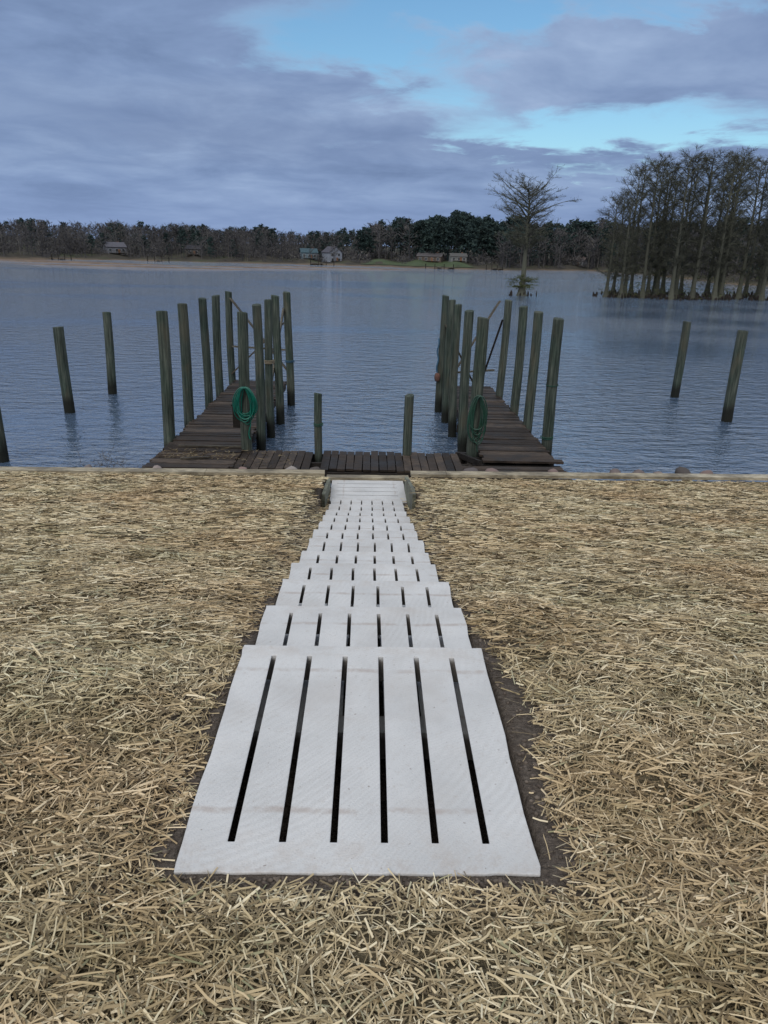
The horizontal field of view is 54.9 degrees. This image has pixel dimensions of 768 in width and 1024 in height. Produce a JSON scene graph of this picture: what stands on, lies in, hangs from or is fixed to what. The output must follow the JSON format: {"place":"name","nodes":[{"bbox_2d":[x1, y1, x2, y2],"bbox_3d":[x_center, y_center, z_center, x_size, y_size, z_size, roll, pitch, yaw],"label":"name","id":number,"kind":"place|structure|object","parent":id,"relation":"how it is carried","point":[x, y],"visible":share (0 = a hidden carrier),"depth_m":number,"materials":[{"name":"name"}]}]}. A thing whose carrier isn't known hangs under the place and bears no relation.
{"place":"outdoors","nodes":[
{"label":"outdoors","id":0,"kind":"place"},
{"bbox_2d":[0,259,398,269],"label":"mudflat","id":1,"kind":"structure","parent":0,"point":[83,262],"depth_m":161.83,"materials":[{"name":"brown soil"}]},
{"bbox_2d":[0,259,767,484],"bbox_3d":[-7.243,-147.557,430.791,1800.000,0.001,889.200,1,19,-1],"label":"lake water","id":2,"kind":"structure","parent":0,"point":[365,346],"depth_m":29.95,"materials":[{"name":"blue liquid"}]},
{"bbox_2d":[0,408,9,462],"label":"wood piling","id":3,"kind":"object","parent":2,"relation":"in","point":[4,456],"visible":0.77,"depth_m":14.62,"materials":[{"name":"brown wood"}]},
{"bbox_2d":[51,254,71,259],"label":"dock","id":4,"kind":"object","parent":2,"relation":"in","point":[58,257],"visible":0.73,"depth_m":189.66,"materials":[{"name":"wood"}]},
{"bbox_2d":[53,326,74,413],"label":"wood piling","id":5,"kind":"object","parent":2,"relation":"in","point":[63,370],"visible":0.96,"depth_m":18.73,"materials":[{"name":"wood"}]},
{"bbox_2d":[102,312,116,393],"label":"wood piling","id":6,"kind":"object","parent":2,"relation":"in","point":[110,355],"visible":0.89,"depth_m":21.28,"materials":[{"name":"wood"}]},
{"bbox_2d":[147,256,168,260],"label":"dock","id":7,"kind":"object","parent":2,"relation":"in","point":[154,259],"visible":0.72,"depth_m":200.02,"materials":[{"name":"brown wood"}]},
{"bbox_2d":[156,311,174,446],"bbox_3d":[-4.248,-1.805,14.575,0.264,4.204,0.233,1,19,-1],"label":"wood piling","id":8,"kind":"object","parent":2,"relation":"in","point":[166,377],"visible":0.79,"depth_m":14.21,"materials":[{"name":"wood"}]},
{"bbox_2d":[177,303,193,427],"bbox_3d":[-4.292,-2.394,16.211,0.242,4.224,0.226,1,19,-1],"label":"wood piling","id":9,"kind":"object","parent":2,"relation":"in","point":[186,368],"visible":0.76,"depth_m":15.85,"materials":[{"name":"wood"}]},
{"bbox_2d":[198,297,212,408],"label":"wood piling","id":10,"kind":"object","parent":2,"relation":"in","point":[206,355],"visible":0.76,"depth_m":17.78,"materials":[{"name":"wood"}]},
{"bbox_2d":[143,298,286,468],"bbox_3d":[-3.416,-3.203,16.788,1.772,2.741,9.248,1,19,-1],"label":"wooden dock","id":11,"kind":"object","parent":2,"relation":"on","point":[214,425],"visible":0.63,"depth_m":14.71,"materials":[{"name":"brown wood"}]},
{"bbox_2d":[156,447,296,465],"bbox_3d":[-2.882,-1.071,13.609,2.581,0.029,1.406,4,20,7],"label":"deck debris","id":12,"kind":"object","parent":11,"relation":"on","point":[194,452],"visible":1,"depth_m":13.57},
{"bbox_2d":[212,295,223,396],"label":"wood piling","id":13,"kind":"object","parent":2,"relation":"in","point":[217,354],"visible":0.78,"depth_m":19.11,"materials":[{"name":"wood"}]},
{"bbox_2d":[225,291,235,384],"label":"wood piling","id":14,"kind":"object","parent":2,"relation":"in","point":[229,336],"visible":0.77,"depth_m":20.90,"materials":[{"name":"wood"}]},
{"bbox_2d":[237,311,251,450],"bbox_3d":[-2.585,-1.585,13.973,0.254,4.274,0.209,1,19,-1],"label":"wood piling","id":15,"kind":"object","parent":2,"relation":"in","point":[243,355],"visible":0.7,"depth_m":13.54,"materials":[{"name":"wood"}]},
{"bbox_2d":[232,386,257,438],"bbox_3d":[-2.575,-1.822,13.709,0.471,1.006,0.182,1,19,-1],"label":"garden hose","id":16,"kind":"object","parent":15,"relation":"attached to","point":[253,403],"visible":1,"depth_m":13.65,"materials":[{"name":"green rubber"}]},
{"bbox_2d":[252,304,265,450],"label":"wood piling","id":17,"kind":"object","parent":2,"relation":"in","point":[259,378],"visible":0.79,"depth_m":15.13,"materials":[{"name":"wood"}]},
{"bbox_2d":[264,299,274,437],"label":"wood piling","id":18,"kind":"object","parent":2,"relation":"in","point":[269,368],"visible":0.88,"depth_m":16.65,"materials":[{"name":"wood"}]},
{"bbox_2d":[264,360,274,363],"bbox_3d":[-2.579,-3.385,16.654,0.239,0.108,0.239,1,19,-1],"label":"mooring rope","id":19,"kind":"object","parent":18,"relation":"attached to","point":[269,362],"visible":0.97,"depth_m":16.56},
{"bbox_2d":[271,295,284,424],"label":"wood piling","id":20,"kind":"object","parent":2,"relation":"in","point":[278,371],"visible":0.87,"depth_m":17.99,"materials":[{"name":"wood"}]},
{"bbox_2d":[283,291,294,405],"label":"wood piling","id":21,"kind":"object","parent":2,"relation":"in","point":[289,348],"visible":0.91,"depth_m":20.24,"materials":[{"name":"grey wood"}]},
{"bbox_2d":[314,393,321,461],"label":"wood piling","id":22,"kind":"object","parent":2,"relation":"in","point":[318,420],"visible":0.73,"depth_m":13.77,"materials":[{"name":"brown wood"}]},
{"bbox_2d":[310,260,334,264],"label":"dock","id":23,"kind":"object","parent":2,"relation":"in","point":[318,263],"visible":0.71,"depth_m":209.86,"materials":[{"name":"brown wood"}]},
{"bbox_2d":[195,450,571,483],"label":"dock walkway","id":24,"kind":"structure","parent":2,"relation":"in","point":[356,463],"depth_m":13.53,"materials":[{"name":"brown wood"}]},
{"bbox_2d":[84,464,712,480],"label":"riprap rocks","id":25,"kind":"object","parent":2,"relation":"in","point":[682,470],"visible":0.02,"depth_m":11.54,"materials":[{"name":"stone"}]},
{"bbox_2d":[402,394,413,460],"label":"wood piling","id":26,"kind":"object","parent":2,"relation":"in","point":[408,424],"visible":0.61,"depth_m":13.84,"materials":[{"name":"brown wood"}]},
{"bbox_2d":[425,264,453,268],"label":"dock","id":27,"kind":"object","parent":2,"relation":"in","point":[438,266],"visible":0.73,"depth_m":202.10,"materials":[{"name":"wood"}]},
{"bbox_2d":[434,295,448,412],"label":"wood piling","id":28,"kind":"object","parent":2,"relation":"in","point":[440,370],"visible":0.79,"depth_m":19.86,"materials":[{"name":"grey wood"}]},
{"bbox_2d":[434,373,439,381],"bbox_3d":[1.440,-3.645,20.002,0.158,0.241,0.162,1,19,-1],"label":"mooring buoy","id":29,"kind":"object","parent":28,"relation":"attached to","point":[437,377],"visible":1,"depth_m":19.94,"materials":[{"name":"orange plastic"}]},
{"bbox_2d":[436,338,439,372],"bbox_3d":[1.444,-4.191,19.851,0.078,0.921,0.057,1,19,-1],"label":"mooring rope","id":30,"kind":"object","parent":28,"relation":"attached to","point":[437,354],"visible":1,"depth_m":19.82,"materials":[{"name":"fabric"}]},
{"bbox_2d":[441,299,455,422],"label":"wood piling","id":31,"kind":"object","parent":2,"relation":"in","point":[445,388],"visible":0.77,"depth_m":18.67,"materials":[{"name":"wood"}]},
{"bbox_2d":[448,304,461,436],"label":"wood piling","id":32,"kind":"object","parent":2,"relation":"in","point":[453,382],"visible":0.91,"depth_m":17.18,"materials":[{"name":"wood"}]},
{"bbox_2d":[457,310,473,451],"bbox_3d":[1.704,-2.089,15.734,0.263,4.274,0.214,1,19,-1],"label":"wood piling","id":33,"kind":"object","parent":2,"relation":"in","point":[465,377],"visible":0.84,"depth_m":15.43,"materials":[{"name":"wood"}]},
{"bbox_2d":[466,317,488,456],"bbox_3d":[1.751,-1.582,14.313,0.272,4.264,0.243,1,19,-1],"label":"wood piling","id":34,"kind":"object","parent":2,"relation":"in","point":[479,366],"visible":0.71,"depth_m":13.87,"materials":[{"name":"wood"}]},
{"bbox_2d":[467,395,487,451],"bbox_3d":[1.773,-1.670,14.085,0.361,1.118,0.176,7,20,14],"label":"garden hose","id":35,"kind":"object","parent":34,"relation":"attached to","point":[483,417],"visible":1,"depth_m":14.04,"materials":[{"name":"green rubber"}]},
{"bbox_2d":[445,301,553,465],"bbox_3d":[2.426,-3.262,17.250,1.602,2.847,7.893,1,19,-1],"label":"wooden dock","id":36,"kind":"object","parent":2,"relation":"on","point":[507,434],"visible":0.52,"depth_m":15.77,"materials":[{"name":"brown wood"}]},
{"bbox_2d":[496,299,511,399],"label":"wood piling","id":37,"kind":"object","parent":2,"relation":"in","point":[504,348],"visible":0.74,"depth_m":19.55,"materials":[{"name":"wood"}]},
{"bbox_2d":[510,306,527,415],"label":"wood piling","id":38,"kind":"object","parent":2,"relation":"in","point":[519,361],"visible":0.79,"depth_m":17.67,"materials":[{"name":"wood"}]},
{"bbox_2d":[505,274,538,290],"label":"cypress undergrowth","id":39,"kind":"object","parent":2,"relation":"on","point":[529,280],"visible":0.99,"depth_m":79.59,"materials":[{"name":"green plant"}]},
{"bbox_2d":[523,311,542,432],"bbox_3d":[3.266,-2.330,16.616,0.245,4.224,0.222,1,19,-1],"label":"wood piling","id":40,"kind":"object","parent":2,"relation":"in","point":[533,370],"visible":0.77,"depth_m":16.26,"materials":[{"name":"wood"}]},
{"bbox_2d":[486,166,580,295],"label":"bald cypress tree","id":41,"kind":"object","parent":2,"relation":"in","point":[530,215],"visible":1,"depth_m":77.56,"materials":[{"name":"brown plant"}]},
{"bbox_2d":[541,317,563,454],"bbox_3d":[3.351,-1.782,15.065,0.251,4.224,0.237,1,19,-1],"label":"wood piling","id":42,"kind":"object","parent":2,"relation":"in","point":[552,377],"visible":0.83,"depth_m":14.70,"materials":[{"name":"wood"}]},
{"bbox_2d":[590,192,634,296],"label":"bald cypress tree","id":43,"kind":"object","parent":2,"relation":"in","point":[610,256],"visible":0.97,"depth_m":80.53,"materials":[{"name":"brown plant"}]},
{"bbox_2d":[603,186,640,292],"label":"bald cypress tree","id":44,"kind":"object","parent":2,"relation":"in","point":[620,267],"visible":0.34,"depth_m":86.67,"materials":[{"name":"brown plant"}]},
{"bbox_2d":[608,189,654,297],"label":"bald cypress tree","id":45,"kind":"object","parent":2,"relation":"in","point":[627,249],"visible":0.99,"depth_m":79.60,"materials":[{"name":"brown plant"}]},
{"bbox_2d":[616,163,659,296],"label":"bald cypress tree","id":46,"kind":"object","parent":2,"relation":"in","point":[632,230],"visible":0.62,"depth_m":80.74,"materials":[{"name":"brown plant"}]},
{"bbox_2d":[509,289,767,300],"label":"cypress knees","id":47,"kind":"object","parent":2,"relation":"on","point":[728,297],"visible":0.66,"depth_m":82.87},
{"bbox_2d":[623,157,658,293],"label":"bald cypress tree","id":48,"kind":"object","parent":2,"relation":"in","point":[632,277],"visible":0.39,"depth_m":84.25,"materials":[{"name":"brown plant"}]},
{"bbox_2d":[632,151,676,297],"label":"bald cypress tree","id":49,"kind":"object","parent":2,"relation":"in","point":[647,251],"visible":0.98,"depth_m":79.40,"materials":[{"name":"brown plant"}]},
{"bbox_2d":[640,155,682,295],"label":"bald cypress tree","id":50,"kind":"object","parent":2,"relation":"in","point":[651,261],"visible":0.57,"depth_m":81.87,"materials":[{"name":"brown plant"}]},
{"bbox_2d":[646,160,681,293],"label":"bald cypress tree","id":51,"kind":"object","parent":2,"relation":"in","point":[658,253],"visible":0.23,"depth_m":86.17,"materials":[{"name":"brown plant"}]},
{"bbox_2d":[641,161,700,294],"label":"bald cypress tree","id":52,"kind":"object","parent":2,"relation":"in","point":[659,274],"visible":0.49,"depth_m":83.12,"materials":[{"name":"brown plant"}]},
{"bbox_2d":[584,240,767,299],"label":"grove undergrowth","id":53,"kind":"object","parent":2,"relation":"on","point":[663,285],"visible":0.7,"depth_m":83.36,"materials":[{"name":"green plant"}]},
{"bbox_2d":[652,176,701,293],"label":"bald cypress tree","id":54,"kind":"object","parent":2,"relation":"in","point":[664,276],"visible":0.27,"depth_m":90.35,"materials":[{"name":"brown plant"}]},
{"bbox_2d":[670,321,690,397],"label":"wood piling","id":55,"kind":"object","parent":2,"relation":"in","point":[681,359],"visible":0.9,"depth_m":23.17,"materials":[{"name":"wood"}]},
{"bbox_2d":[657,144,711,299],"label":"bald cypress tree","id":56,"kind":"object","parent":2,"relation":"in","point":[682,220],"visible":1,"depth_m":78.16,"materials":[{"name":"brown plant"}]},
{"bbox_2d":[663,149,715,298],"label":"bald cypress tree","id":57,"kind":"object","parent":2,"relation":"in","point":[686,234],"visible":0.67,"depth_m":80.21,"materials":[{"name":"brown plant"}]},
{"bbox_2d":[672,157,707,293],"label":"bald cypress tree","id":58,"kind":"object","parent":2,"relation":"in","point":[684,263],"visible":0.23,"depth_m":88.21,"materials":[{"name":"brown plant"}]},
{"bbox_2d":[682,148,736,299],"bbox_3d":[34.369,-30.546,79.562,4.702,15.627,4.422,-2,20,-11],"label":"bald cypress tree","id":59,"kind":"object","parent":2,"relation":"in","point":[703,232],"visible":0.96,"depth_m":79.09,"materials":[{"name":"brown plant"}]},
{"bbox_2d":[701,151,745,296],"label":"bald cypress tree","id":60,"kind":"object","parent":2,"relation":"in","point":[712,262],"visible":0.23,"depth_m":87.09,"materials":[{"name":"brown plant"}]},
{"bbox_2d":[704,148,757,299],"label":"bald cypress tree","id":61,"kind":"object","parent":2,"relation":"in","point":[719,251],"visible":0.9,"depth_m":79.80,"materials":[{"name":"brown plant"}]},
{"bbox_2d":[721,330,747,421],"bbox_3d":[9.414,-3.073,20.073,0.315,3.644,0.279,1,19,-1],"label":"wood piling","id":62,"kind":"object","parent":2,"relation":"in","point":[734,375],"visible":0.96,"depth_m":19.78,"materials":[{"name":"grey wood"}]},
{"bbox_2d":[711,160,758,293],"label":"bald cypress tree","id":63,"kind":"object","parent":2,"relation":"in","point":[728,270],"visible":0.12,"depth_m":89.30,"materials":[{"name":"brown plant"}]},
{"bbox_2d":[708,151,767,296],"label":"bald cypress tree","id":64,"kind":"object","parent":2,"relation":"in","point":[739,230],"visible":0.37,"depth_m":83.89,"materials":[{"name":"brown plant"}]},
{"bbox_2d":[713,146,763,298],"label":"bald cypress tree","id":65,"kind":"object","parent":2,"relation":"in","point":[721,290],"visible":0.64,"depth_m":80.99,"materials":[{"name":"brown plant"}]},
{"bbox_2d":[726,152,767,298],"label":"bald cypress tree","id":66,"kind":"object","parent":2,"relation":"in","point":[745,257],"visible":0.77,"depth_m":83.62,"materials":[{"name":"brown plant"}]},
{"bbox_2d":[736,156,767,295],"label":"bald cypress tree","id":67,"kind":"object","parent":2,"relation":"in","point":[754,252],"visible":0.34,"depth_m":90.66,"materials":[{"name":"brown plant"}]},
{"bbox_2d":[745,175,767,300],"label":"bald cypress tree","id":68,"kind":"object","parent":2,"relation":"in","point":[762,293],"visible":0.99,"depth_m":83.21,"materials":[{"name":"brown plant"}]},
{"bbox_2d":[750,182,767,296],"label":"bald cypress tree","id":69,"kind":"object","parent":2,"relation":"in","point":[758,288],"visible":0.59,"depth_m":86.86,"materials":[{"name":"brown plant"}]},
{"bbox_2d":[752,171,767,285],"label":"bald cypress tree","id":70,"kind":"object","parent":2,"relation":"in","point":[761,240],"visible":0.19,"depth_m":92.21,"materials":[{"name":"brown plant"}]},
{"bbox_2d":[0,471,767,1023],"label":"ground","id":71,"kind":"structure","parent":0,"point":[538,833],"depth_m":2.42,"materials":[{"name":"beige plant"}]},
{"bbox_2d":[71,445,149,467],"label":"shoreline twigs","id":72,"kind":"object","parent":71,"relation":"on","point":[107,460],"visible":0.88,"depth_m":11.67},
{"bbox_2d":[174,480,540,876],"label":"concrete steps","id":73,"kind":"structure","parent":71,"relation":"on","point":[395,636],"depth_m":2.60,"materials":[{"name":"white concrete"}]},
{"bbox_2d":[132,517,598,892],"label":"soil clods","id":74,"kind":"object","parent":71,"relation":"on","point":[406,881],"visible":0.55,"depth_m":2.06,"materials":[{"name":"brown soil"}]},
{"bbox_2d":[0,467,767,512],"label":"wooden bulkhead","id":75,"kind":"object","parent":71,"relation":"on","point":[409,489],"visible":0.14,"depth_m":11.16,"materials":[{"name":"beige wood"}]},
{"bbox_2d":[0,236,767,286],"bbox_3d":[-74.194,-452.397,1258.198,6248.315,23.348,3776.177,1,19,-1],"label":"shore terrain","id":76,"kind":"structure","parent":0,"point":[176,257],"depth_m":213.93,"materials":[{"name":"green plant"}]},
{"bbox_2d":[103,245,126,253],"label":"walls","id":77,"kind":"structure","parent":76,"relation":"on","point":[113,248],"depth_m":216.28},
{"bbox_2d":[101,242,126,247],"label":"roof","id":78,"kind":"structure","parent":77,"relation":"on","point":[114,244],"depth_m":217.04,"materials":[{"name":"grey"}]},
{"bbox_2d":[186,247,205,255],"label":"walls","id":79,"kind":"structure","parent":76,"relation":"on","point":[203,254],"depth_m":219.11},
{"bbox_2d":[185,245,206,249],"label":"roof","id":80,"kind":"structure","parent":79,"relation":"on","point":[189,246],"depth_m":219.16,"materials":[{"name":"grey"}]},
{"bbox_2d":[300,251,316,259],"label":"walls","id":81,"kind":"structure","parent":76,"relation":"on","point":[306,255],"depth_m":222.32,"materials":[{"name":"grey wood"}]},
{"bbox_2d":[299,248,317,252],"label":"roof","id":82,"kind":"structure","parent":81,"relation":"on","point":[306,250],"depth_m":222.66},
{"bbox_2d":[322,247,341,261],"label":"walls","id":83,"kind":"structure","parent":76,"relation":"on","point":[328,256],"depth_m":224.78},
{"bbox_2d":[321,246,342,252],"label":"roof","id":84,"kind":"structure","parent":83,"relation":"on","point":[326,249],"depth_m":225.32,"materials":[{"name":"grey"}]},
{"bbox_2d":[0,215,765,280],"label":"distant bare trees","id":85,"kind":"object","parent":76,"relation":"on","point":[76,234],"visible":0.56,"depth_m":229.41,"materials":[{"name":"brown plant"}]},
{"bbox_2d":[0,209,767,277],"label":"distant pine trees","id":86,"kind":"object","parent":76,"relation":"on","point":[449,228],"visible":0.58,"depth_m":236.34,"materials":[{"name":"green plant"}]},
{"bbox_2d":[0,238,767,280],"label":"distant undergrowth","id":87,"kind":"object","parent":76,"relation":"on","point":[353,255],"visible":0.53,"depth_m":228.11,"materials":[{"name":"brown plant"}]},
{"bbox_2d":[362,259,471,266],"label":"lawn","id":88,"kind":"structure","parent":76,"relation":"on","point":[423,263],"depth_m":217.02,"materials":[{"name":"green plant"}]},
{"bbox_2d":[417,255,442,261],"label":"walls","id":89,"kind":"structure","parent":76,"relation":"on","point":[434,259],"depth_m":228.32,"materials":[{"name":"grey wood"}]},
{"bbox_2d":[416,253,443,256],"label":"roof","id":90,"kind":"structure","parent":89,"relation":"on","point":[430,254],"depth_m":228.63,"materials":[{"name":"grey"}]},
{"bbox_2d":[449,255,466,261],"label":"walls","id":91,"kind":"structure","parent":76,"relation":"on","point":[450,259],"depth_m":221.40,"materials":[{"name":"grey wood"}]},
{"bbox_2d":[448,253,467,256],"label":"roof","id":92,"kind":"structure","parent":91,"relation":"on","point":[458,254],"depth_m":221.45,"materials":[{"name":"grey"}]},
{"bbox_2d":[569,257,588,266],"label":"bush","id":93,"kind":"object","parent":76,"relation":"on","point":[583,262],"visible":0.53,"depth_m":248.93,"materials":[{"name":"plant"}]},
{"bbox_2d":[0,0,767,248],"label":"sky","id":94,"kind":"structure","parent":0,"point":[300,116],"materials":[{"name":"blue"}]}
]}

